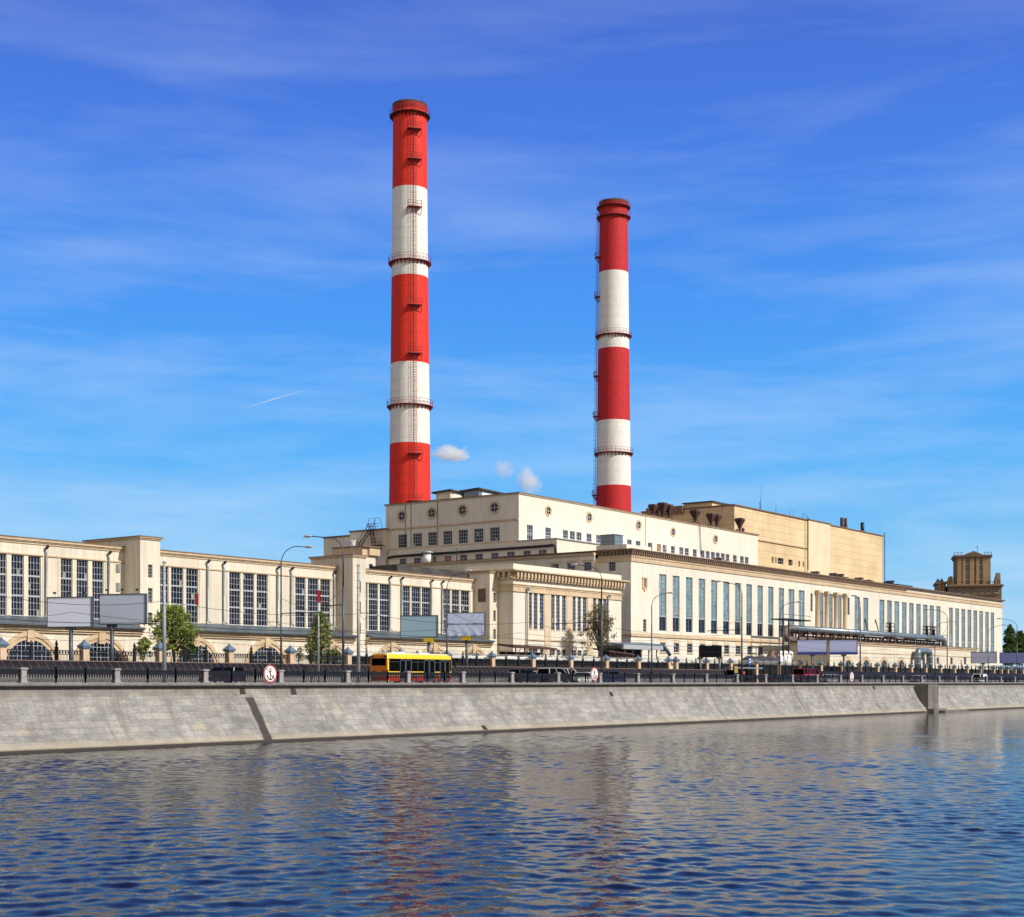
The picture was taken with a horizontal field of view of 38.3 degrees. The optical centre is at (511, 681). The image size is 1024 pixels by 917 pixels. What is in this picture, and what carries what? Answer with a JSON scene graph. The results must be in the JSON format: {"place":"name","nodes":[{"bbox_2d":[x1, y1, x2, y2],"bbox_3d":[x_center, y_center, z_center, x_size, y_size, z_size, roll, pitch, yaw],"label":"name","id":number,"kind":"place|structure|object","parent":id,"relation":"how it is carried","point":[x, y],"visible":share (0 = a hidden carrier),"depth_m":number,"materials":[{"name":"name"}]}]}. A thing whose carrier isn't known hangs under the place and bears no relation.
{"place":"outdoors","nodes":[
{"label":"outdoors","id":0,"kind":"place"},
{"bbox_2d":[0,627,928,659],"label":"overhead wire","id":1,"kind":"object","parent":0,"point":[397,641],"visible":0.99,"depth_m":165.28,"materials":[{"name":"black metal"}]},
{"bbox_2d":[5,628,924,659],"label":"overhead wire","id":2,"kind":"object","parent":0,"point":[388,641],"visible":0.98,"depth_m":162.94,"materials":[{"name":"black metal"}]},
{"bbox_2d":[0,618,967,657],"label":"overhead wire","id":3,"kind":"object","parent":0,"point":[387,634],"visible":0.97,"depth_m":153.01,"materials":[{"name":"black metal"}]},
{"bbox_2d":[6,619,963,657],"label":"overhead wire","id":4,"kind":"object","parent":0,"point":[448,637],"visible":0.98,"depth_m":165.73,"materials":[{"name":"black metal"}]},
{"bbox_2d":[0,708,1023,916],"bbox_3d":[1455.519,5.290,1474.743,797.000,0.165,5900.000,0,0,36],"label":"river water","id":5,"kind":"structure","parent":0,"point":[905,815],"depth_m":54.84,"materials":[{"name":"blue liquid"}]},
{"bbox_2d":[0,682,1023,754],"bbox_3d":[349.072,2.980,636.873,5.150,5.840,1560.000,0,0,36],"label":"embankment wall","id":6,"kind":"structure","parent":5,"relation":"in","point":[49,717],"depth_m":146.12,"materials":[{"name":"concrete"}]},
{"bbox_2d":[264,664,276,686],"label":"river sign","id":7,"kind":"object","parent":6,"relation":"on","point":[270,673],"visible":1,"depth_m":132.85,"materials":[{"name":"metal"}]},
{"bbox_2d":[0,666,1023,682],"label":"river railing","id":8,"kind":"object","parent":6,"relation":"on","point":[21,673],"visible":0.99,"depth_m":150.82,"materials":[{"name":"black metal"}]},
{"bbox_2d":[0,0,1023,669],"label":"sky","id":9,"kind":"structure","parent":0,"point":[826,197],"materials":[{"name":"blue"}]},
{"bbox_2d":[933,546,1003,599],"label":"apartment tower","id":10,"kind":"structure","parent":0,"point":[972,573],"depth_m":604.23,"materials":[{"name":"brown brick"}]},
{"label":"ground","id":11,"kind":"structure","parent":0,"visible":0},
{"bbox_2d":[47,592,93,659],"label":"billboard","id":12,"kind":"object","parent":11,"relation":"on","point":[54,608],"visible":0.97,"depth_m":141.72,"materials":[{"name":"grey"}]},
{"bbox_2d":[99,589,146,660],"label":"billboard","id":13,"kind":"object","parent":11,"relation":"on","point":[109,608],"visible":0.92,"depth_m":145.46,"materials":[{"name":"grey"}]},
{"bbox_2d":[135,637,154,660],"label":"garden shrub","id":14,"kind":"object","parent":11,"relation":"on","point":[141,648],"visible":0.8,"depth_m":154.69,"materials":[{"name":"green plant"}]},
{"bbox_2d":[143,604,204,661],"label":"leafy tree","id":15,"kind":"object","parent":11,"relation":"on","point":[182,616],"visible":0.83,"depth_m":159.89,"materials":[{"name":"green plant"}]},
{"bbox_2d":[0,535,498,663],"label":"machine hall","id":16,"kind":"structure","parent":11,"relation":"on","point":[33,570],"depth_m":179.87,"materials":[{"name":"beige paint"}]},
{"bbox_2d":[0,554,5,614],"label":"window","id":17,"kind":"structure","parent":16,"relation":"in","point":[2,556],"depth_m":155.34,"materials":[{"name":"grey"}]},
{"bbox_2d":[11,554,22,615],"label":"window","id":18,"kind":"structure","parent":16,"relation":"in","point":[16,560],"depth_m":156.67,"materials":[{"name":"grey glass"}]},
{"bbox_2d":[7,630,59,659],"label":"arched window","id":19,"kind":"structure","parent":16,"relation":"in","point":[23,643],"depth_m":153.94,"materials":[{"name":"grey stone"}]},
{"bbox_2d":[28,556,39,616],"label":"window","id":20,"kind":"structure","parent":16,"relation":"in","point":[33,561],"depth_m":158.36,"materials":[{"name":"grey"}]},
{"bbox_2d":[61,558,71,596],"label":"window","id":21,"kind":"structure","parent":16,"relation":"in","point":[66,564],"depth_m":161.88,"materials":[{"name":"grey glass"}]},
{"bbox_2d":[77,560,86,596],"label":"window","id":22,"kind":"structure","parent":16,"relation":"in","point":[81,564],"depth_m":163.39,"materials":[{"name":"grey"}]},
{"bbox_2d":[92,561,102,618],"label":"window","id":23,"kind":"structure","parent":16,"relation":"in","point":[97,567],"depth_m":165.12,"materials":[{"name":"grey glass"}]},
{"bbox_2d":[74,632,128,660],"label":"arched window","id":24,"kind":"structure","parent":16,"relation":"in","point":[101,641],"depth_m":161.41,"materials":[{"name":"grey stone"}]},
{"bbox_2d":[160,566,167,609],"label":"window","id":25,"kind":"structure","parent":16,"relation":"in","point":[161,568],"depth_m":172.74,"materials":[{"name":"grey"}]},
{"bbox_2d":[171,567,182,621],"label":"window","id":26,"kind":"structure","parent":16,"relation":"in","point":[176,573],"depth_m":174.40,"materials":[{"name":"grey"}]},
{"bbox_2d":[186,569,196,622],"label":"window","id":27,"kind":"structure","parent":16,"relation":"in","point":[191,574],"depth_m":176.24,"materials":[{"name":"grey"}]},
{"bbox_2d":[171,635,217,662],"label":"arched window","id":28,"kind":"structure","parent":16,"relation":"in","point":[201,645],"depth_m":173.21,"materials":[{"name":"grey"}]},
{"bbox_2d":[229,572,239,624],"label":"window","id":29,"kind":"structure","parent":16,"relation":"in","point":[234,578],"depth_m":181.88,"materials":[{"name":"grey"}]},
{"bbox_2d":[243,573,252,625],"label":"window","id":30,"kind":"structure","parent":16,"relation":"in","point":[247,578],"depth_m":183.62,"materials":[{"name":"grey"}]},
{"bbox_2d":[257,574,266,625],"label":"window","id":31,"kind":"structure","parent":16,"relation":"in","point":[261,579],"depth_m":185.51,"materials":[{"name":"grey"}]},
{"bbox_2d":[244,638,285,662],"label":"arched window","id":32,"kind":"structure","parent":16,"relation":"in","point":[275,647],"depth_m":181.43,"materials":[{"name":"grey"}]},
{"bbox_2d":[295,577,304,627],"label":"window","id":33,"kind":"structure","parent":16,"relation":"in","point":[299,582],"depth_m":190.98,"materials":[{"name":"grey glass"}]},
{"bbox_2d":[308,578,317,627],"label":"window","id":34,"kind":"structure","parent":16,"relation":"in","point":[312,583],"depth_m":192.90,"materials":[{"name":"grey glass"}]},
{"bbox_2d":[320,579,329,627],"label":"window","id":35,"kind":"structure","parent":16,"relation":"in","point":[324,584],"depth_m":194.98,"materials":[{"name":"grey"}]},
{"bbox_2d":[369,583,376,630],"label":"window","id":36,"kind":"structure","parent":16,"relation":"in","point":[372,587],"depth_m":202.45,"materials":[{"name":"grey"}]},
{"bbox_2d":[380,584,388,630],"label":"window","id":37,"kind":"structure","parent":16,"relation":"in","point":[384,589],"depth_m":204.49,"materials":[{"name":"grey"}]},
{"bbox_2d":[377,642,405,652],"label":"arched window","id":38,"kind":"structure","parent":16,"relation":"in","point":[389,647],"depth_m":200.19,"materials":[{"name":"grey"}]},
{"bbox_2d":[403,586,408,614],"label":"window","id":39,"kind":"structure","parent":16,"relation":"in","point":[405,588],"depth_m":208.06,"materials":[{"name":"grey"}]},
{"bbox_2d":[412,587,419,614],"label":"window","id":40,"kind":"structure","parent":16,"relation":"in","point":[415,590],"depth_m":209.90,"materials":[{"name":"grey"}]},
{"bbox_2d":[422,588,429,614],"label":"window","id":41,"kind":"structure","parent":16,"relation":"in","point":[425,591],"depth_m":211.65,"materials":[{"name":"grey"}]},
{"bbox_2d":[443,589,449,633],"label":"window","id":42,"kind":"structure","parent":16,"relation":"in","point":[444,590],"depth_m":215.19,"materials":[{"name":"grey"}]},
{"bbox_2d":[452,590,458,612],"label":"window","id":43,"kind":"structure","parent":16,"relation":"in","point":[455,593],"depth_m":217.25,"materials":[{"name":"grey"}]},
{"bbox_2d":[461,591,468,612],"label":"window","id":44,"kind":"structure","parent":16,"relation":"in","point":[464,594],"depth_m":219.01,"materials":[{"name":"grey"}]},
{"bbox_2d":[303,611,338,663],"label":"leafy tree","id":45,"kind":"object","parent":11,"relation":"on","point":[325,632],"visible":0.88,"depth_m":178.03,"materials":[{"name":"green plant"}]},
{"bbox_2d":[331,545,380,568],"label":"stair block","id":46,"kind":"structure","parent":11,"relation":"on","point":[372,552],"depth_m":224.13,"materials":[{"name":"beige paint"}]},
{"bbox_2d":[0,659,733,682],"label":"road barrier","id":47,"kind":"object","parent":11,"relation":"on","point":[79,665],"visible":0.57,"depth_m":156.84,"materials":[{"name":"metal"}]},
{"bbox_2d":[387,95,432,503],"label":"chimney","id":48,"kind":"object","parent":11,"relation":"on","point":[409,407],"visible":0.79,"depth_m":303.40,"materials":[{"name":"concrete"}]},
{"bbox_2d":[400,615,437,653],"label":"billboard","id":49,"kind":"object","parent":11,"relation":"on","point":[417,627],"visible":0.91,"depth_m":185.59,"materials":[{"name":"blue"}]},
{"bbox_2d":[448,612,485,665],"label":"billboard","id":50,"kind":"object","parent":11,"relation":"on","point":[475,617],"visible":0.89,"depth_m":191.61,"materials":[{"name":"grey"}]},
{"bbox_2d":[0,637,1023,680],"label":"plant fence","id":51,"kind":"object","parent":11,"relation":"on","point":[84,646],"visible":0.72,"depth_m":208.19,"materials":[{"name":"black metal"}]},
{"bbox_2d":[497,644,556,657],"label":"yard canopy","id":52,"kind":"object","parent":11,"relation":"on","point":[536,653],"visible":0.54,"depth_m":215.57,"materials":[{"name":"metal"}]},
{"bbox_2d":[352,652,725,665],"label":"wrapped pipe","id":53,"kind":"object","parent":11,"relation":"on","point":[470,656],"visible":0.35,"depth_m":211.94,"materials":[{"name":"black metal"}]},
{"bbox_2d":[324,492,759,565],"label":"boiler house","id":54,"kind":"structure","parent":11,"relation":"on","point":[493,525],"depth_m":282.36,"materials":[{"name":"paint"}]},
{"bbox_2d":[358,517,383,559],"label":"steel lattice framework","id":55,"kind":"object","parent":54,"relation":"on","point":[373,535],"visible":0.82,"depth_m":286.66,"materials":[{"name":"metal"}]},
{"bbox_2d":[431,489,463,499],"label":"roof monitor","id":56,"kind":"object","parent":54,"relation":"on","point":[446,493],"visible":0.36,"depth_m":290.85,"materials":[{"name":"beige paint"}]},
{"bbox_2d":[459,487,501,496],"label":"roof monitor","id":57,"kind":"object","parent":54,"relation":"on","point":[478,491],"visible":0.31,"depth_m":286.86,"materials":[{"name":"metal"}]},
{"bbox_2d":[462,563,629,657],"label":"pavilion","id":58,"kind":"structure","parent":11,"relation":"on","point":[549,597],"depth_m":227.48,"materials":[{"name":"paint"}]},
{"bbox_2d":[573,604,617,658],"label":"sparse tree","id":59,"kind":"object","parent":11,"relation":"on","point":[606,629],"visible":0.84,"depth_m":228.19,"materials":[{"name":"green plant"}]},
{"bbox_2d":[592,195,632,510],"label":"chimney","id":60,"kind":"object","parent":11,"relation":"on","point":[613,456],"visible":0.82,"depth_m":367.30,"materials":[{"name":"concrete"}]},
{"bbox_2d":[604,642,671,658],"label":"yard canopy","id":61,"kind":"object","parent":11,"relation":"on","point":[641,646],"visible":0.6,"depth_m":241.69,"materials":[{"name":"metal"}]},
{"bbox_2d":[376,544,1004,669],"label":"turbine hall","id":62,"kind":"structure","parent":11,"relation":"on","point":[697,604],"depth_m":284.04,"materials":[{"name":"paint"}]},
{"bbox_2d":[600,534,623,545],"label":"roof unit","id":63,"kind":"structure","parent":62,"relation":"on","point":[611,539],"depth_m":262.48,"materials":[{"name":"grey"}]},
{"bbox_2d":[659,574,665,630],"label":"window","id":64,"kind":"structure","parent":62,"relation":"in","point":[662,578],"depth_m":259.83,"materials":[{"name":"blue"}]},
{"bbox_2d":[673,576,678,631],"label":"window","id":65,"kind":"structure","parent":62,"relation":"in","point":[675,578],"depth_m":263.79,"materials":[{"name":"blue"}]},
{"bbox_2d":[686,577,691,632],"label":"window","id":66,"kind":"structure","parent":62,"relation":"in","point":[688,580],"depth_m":267.62,"materials":[{"name":"blue"}]},
{"bbox_2d":[699,579,703,619],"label":"window","id":67,"kind":"structure","parent":62,"relation":"in","point":[701,581],"depth_m":271.24,"materials":[{"name":"blue"}]},
{"bbox_2d":[711,580,715,633],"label":"window","id":68,"kind":"structure","parent":62,"relation":"in","point":[713,584],"depth_m":274.90,"materials":[{"name":"blue"}]},
{"bbox_2d":[723,581,727,634],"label":"window","id":69,"kind":"structure","parent":62,"relation":"in","point":[725,585],"depth_m":278.75,"materials":[{"name":"blue"}]},
{"bbox_2d":[735,583,739,621],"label":"window","id":70,"kind":"structure","parent":62,"relation":"in","point":[737,590],"depth_m":282.66,"materials":[{"name":"blue"}]},
{"bbox_2d":[746,584,750,635],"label":"window","id":71,"kind":"structure","parent":62,"relation":"in","point":[748,587],"depth_m":286.34,"materials":[{"name":"blue"}]},
{"bbox_2d":[757,585,761,632],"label":"window","id":72,"kind":"structure","parent":62,"relation":"in","point":[759,588],"depth_m":290.14,"materials":[{"name":"blue"}]},
{"bbox_2d":[768,587,772,636],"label":"window","id":73,"kind":"structure","parent":62,"relation":"in","point":[770,589],"depth_m":293.99,"materials":[{"name":"blue"}]},
{"bbox_2d":[789,589,793,635],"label":"window","id":74,"kind":"structure","parent":62,"relation":"in","point":[791,592],"depth_m":301.70,"materials":[{"name":"blue"}]},
{"bbox_2d":[799,590,803,625],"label":"window","id":75,"kind":"structure","parent":62,"relation":"in","point":[801,593],"depth_m":305.55,"materials":[{"name":"blue"}]},
{"bbox_2d":[863,598,867,638],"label":"window","id":76,"kind":"structure","parent":62,"relation":"in","point":[865,600],"depth_m":332.41,"materials":[{"name":"blue"}]},
{"bbox_2d":[879,600,883,639],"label":"window","id":77,"kind":"structure","parent":62,"relation":"in","point":[881,602],"depth_m":339.96,"materials":[{"name":"blue"}]},
{"bbox_2d":[961,609,964,646],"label":"window","id":78,"kind":"structure","parent":62,"relation":"in","point":[962,610],"depth_m":383.72,"materials":[{"name":"blue"}]},
{"bbox_2d":[967,610,970,647],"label":"window","id":79,"kind":"structure","parent":62,"relation":"in","point":[968,611],"depth_m":387.72,"materials":[{"name":"blue"}]},
{"bbox_2d":[697,645,722,669],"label":"billboard","id":80,"kind":"object","parent":11,"relation":"on","point":[714,651],"visible":0.78,"depth_m":244.06,"materials":[{"name":"black"}]},
{"bbox_2d":[641,501,884,582],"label":"ochre block","id":81,"kind":"structure","parent":11,"relation":"on","point":[793,543],"depth_m":383.48,"materials":[{"name":"beige paint"}]},
{"bbox_2d":[766,650,792,664],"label":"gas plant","id":82,"kind":"object","parent":11,"relation":"on","point":[773,653],"visible":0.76,"depth_m":282.48,"materials":[{"name":"metal"}]},
{"bbox_2d":[797,640,826,668],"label":"billboard","id":83,"kind":"object","parent":11,"relation":"on","point":[819,646],"visible":0.88,"depth_m":274.99,"materials":[{"name":"blue"}]},
{"bbox_2d":[829,640,857,670],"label":"billboard","id":84,"kind":"object","parent":11,"relation":"on","point":[849,648],"visible":0.93,"depth_m":286.58,"materials":[{"name":"blue"}]},
{"bbox_2d":[790,640,978,668],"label":"arched annex","id":85,"kind":"object","parent":11,"relation":"on","point":[955,658],"visible":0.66,"depth_m":319.28,"materials":[{"name":"beige paint"}]},
{"bbox_2d":[771,614,946,663],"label":"pipes","id":86,"kind":"object","parent":85,"relation":"on","point":[890,635],"visible":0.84,"depth_m":313.81,"materials":[{"name":"metal"}]},
{"bbox_2d":[819,671,1023,681],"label":"road barrier","id":87,"kind":"object","parent":11,"relation":"on","point":[844,673],"visible":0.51,"depth_m":311.20,"materials":[{"name":"metal"}]},
{"bbox_2d":[914,648,932,667],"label":"loop pipe","id":88,"kind":"object","parent":11,"relation":"on","point":[928,652],"visible":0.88,"depth_m":329.21,"materials":[{"name":"metal"}]},
{"bbox_2d":[971,652,996,672],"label":"billboard","id":89,"kind":"object","parent":11,"relation":"on","point":[980,657],"visible":0.91,"depth_m":352.12,"materials":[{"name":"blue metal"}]},
{"bbox_2d":[1002,623,1018,663],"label":"distant tree","id":90,"kind":"object","parent":11,"relation":"on","point":[1009,638],"visible":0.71,"depth_m":438.08,"materials":[{"name":"green plant"}]},
{"bbox_2d":[999,652,1023,673],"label":"billboard","id":91,"kind":"object","parent":11,"relation":"on","point":[1008,657],"visible":0.88,"depth_m":374.70,"materials":[{"name":"blue"}]},
{"bbox_2d":[1014,630,1023,669],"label":"distant tree","id":92,"kind":"object","parent":11,"relation":"on","point":[1020,636],"visible":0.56,"depth_m":477.10,"materials":[{"name":"green plant"}]},
{"bbox_3d":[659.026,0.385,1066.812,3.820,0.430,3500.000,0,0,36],"label":"sidewalk","id":93,"kind":"structure","parent":0,"visible":0},
{"bbox_2d":[162,561,166,682],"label":"wire mast","id":94,"kind":"object","parent":93,"relation":"on","point":[164,622],"visible":0.94,"depth_m":129.06,"materials":[{"name":"black metal"}]},
{"bbox_2d":[303,535,344,682],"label":"street lamp","id":95,"kind":"object","parent":93,"relation":"on","point":[326,605],"visible":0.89,"depth_m":147.60,"materials":[{"name":"grey"}]},
{"bbox_2d":[356,564,359,682],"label":"wire mast","id":96,"kind":"object","parent":93,"relation":"on","point":[358,617],"visible":0.94,"depth_m":149.38,"materials":[{"name":"black metal"}]},
{"bbox_2d":[445,570,482,682],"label":"street lamp","id":97,"kind":"object","parent":93,"relation":"on","point":[454,614],"visible":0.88,"depth_m":181.56,"materials":[{"name":"grey"}]},
{"bbox_2d":[555,563,602,680],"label":"street lamp","id":98,"kind":"object","parent":93,"relation":"on","point":[573,564],"visible":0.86,"depth_m":186.17,"materials":[{"name":"grey"}]},
{"bbox_2d":[707,580,742,680],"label":"street lamp","id":99,"kind":"object","parent":93,"relation":"on","point":[741,619],"visible":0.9,"depth_m":216.87,"materials":[{"name":"grey"}]},
{"bbox_2d":[851,595,860,674],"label":"street lamp","id":100,"kind":"object","parent":93,"relation":"on","point":[860,636],"visible":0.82,"depth_m":251.96,"materials":[{"name":"grey"}]},
{"bbox_2d":[0,635,1013,665],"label":"overhead wire","id":101,"kind":"object","parent":100,"relation":"attached to","point":[442,650],"visible":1,"depth_m":150.10,"materials":[{"name":"black metal"}]},
{"bbox_2d":[1,596,1016,650],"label":"overhead wire","id":102,"kind":"object","parent":100,"relation":"attached to","point":[414,620],"visible":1,"depth_m":150.80,"materials":[{"name":"black metal"}]},
{"label":"road","id":103,"kind":"structure","parent":0,"visible":0},
{"bbox_2d":[199,667,245,682],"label":"parked car","id":104,"kind":"object","parent":103,"relation":"on","point":[227,669],"visible":0.3,"depth_m":146.37,"materials":[{"name":"black paint"}]},
{"bbox_2d":[280,546,320,669],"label":"street lamp","id":105,"kind":"object","parent":103,"relation":"on","point":[310,612],"visible":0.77,"depth_m":158.57,"materials":[{"name":"grey"}]},
{"bbox_2d":[370,652,455,682],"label":"city bus","id":106,"kind":"object","parent":103,"relation":"on","point":[400,662],"visible":0.42,"depth_m":161.16,"materials":[{"name":"yellow metal"}]},
{"bbox_2d":[536,668,570,680],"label":"parked car","id":107,"kind":"object","parent":103,"relation":"on","point":[552,670],"visible":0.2,"depth_m":181.23,"materials":[{"name":"black paint"}]},
{"bbox_2d":[793,668,820,680],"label":"minibus","id":108,"kind":"object","parent":103,"relation":"on","point":[802,671],"visible":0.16,"depth_m":247.62,"materials":[{"name":"red paint"}]},
{"bbox_2d":[934,620,953,676],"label":"street lamp","id":109,"kind":"object","parent":103,"relation":"on","point":[934,648],"visible":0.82,"depth_m":316.52,"materials":[{"name":"grey"}]},
{"bbox_2d":[0,612,952,653],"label":"overhead wire","id":110,"kind":"object","parent":109,"relation":"attached to","point":[424,630],"visible":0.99,"depth_m":167.80,"materials":[{"name":"black metal"}]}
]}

